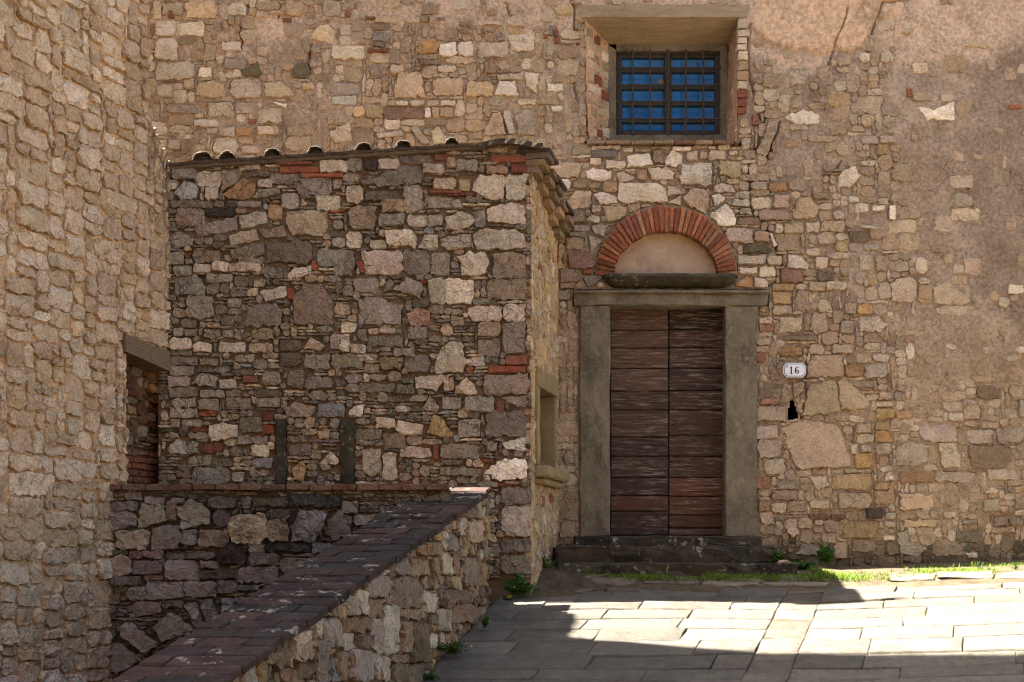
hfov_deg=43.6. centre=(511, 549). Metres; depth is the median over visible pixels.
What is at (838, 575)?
grass
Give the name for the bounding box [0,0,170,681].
stone building
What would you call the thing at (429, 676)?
leafy weed
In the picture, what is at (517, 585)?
leafy weed
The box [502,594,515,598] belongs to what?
flowering weed
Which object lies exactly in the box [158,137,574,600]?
stone annex
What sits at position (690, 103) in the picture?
window
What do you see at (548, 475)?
window
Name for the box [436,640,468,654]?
leafy weed
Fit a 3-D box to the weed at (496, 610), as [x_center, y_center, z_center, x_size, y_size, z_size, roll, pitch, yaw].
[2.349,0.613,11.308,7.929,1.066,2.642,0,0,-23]
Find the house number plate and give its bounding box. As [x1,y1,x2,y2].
[783,363,805,377]
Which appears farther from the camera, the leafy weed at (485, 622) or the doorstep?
the doorstep
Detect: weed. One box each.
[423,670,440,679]
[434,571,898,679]
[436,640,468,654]
[481,614,489,627]
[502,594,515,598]
[503,572,539,595]
[542,555,555,568]
[769,550,785,562]
[789,559,815,568]
[816,542,835,564]
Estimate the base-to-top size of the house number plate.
0.137 m
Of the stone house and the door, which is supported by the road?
the stone house
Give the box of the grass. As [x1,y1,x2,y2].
[573,561,1023,588]
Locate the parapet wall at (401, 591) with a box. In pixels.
[109,487,491,681]
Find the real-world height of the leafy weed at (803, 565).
0.117 m
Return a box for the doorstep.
[553,535,797,575]
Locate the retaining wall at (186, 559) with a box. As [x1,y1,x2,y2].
[108,483,451,678]
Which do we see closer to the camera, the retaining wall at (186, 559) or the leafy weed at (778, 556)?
the retaining wall at (186, 559)
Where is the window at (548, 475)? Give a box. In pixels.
[534,365,569,488]
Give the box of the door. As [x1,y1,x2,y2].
[610,308,722,535]
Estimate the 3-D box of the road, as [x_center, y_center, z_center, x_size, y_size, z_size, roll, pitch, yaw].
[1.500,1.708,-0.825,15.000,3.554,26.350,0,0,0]
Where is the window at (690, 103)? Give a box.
[608,44,727,145]
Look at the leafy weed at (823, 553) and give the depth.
12.09 m
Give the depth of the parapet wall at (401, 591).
8.46 m
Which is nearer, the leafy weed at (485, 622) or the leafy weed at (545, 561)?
the leafy weed at (485, 622)
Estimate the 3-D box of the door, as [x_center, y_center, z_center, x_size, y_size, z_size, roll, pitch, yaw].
[1.515,-1.248,12.438,1.136,2.257,0.090,0,0,0]
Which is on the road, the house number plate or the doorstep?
the doorstep
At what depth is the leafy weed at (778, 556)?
11.81 m
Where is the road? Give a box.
[423,560,1023,681]
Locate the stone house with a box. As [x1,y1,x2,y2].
[147,0,1023,565]

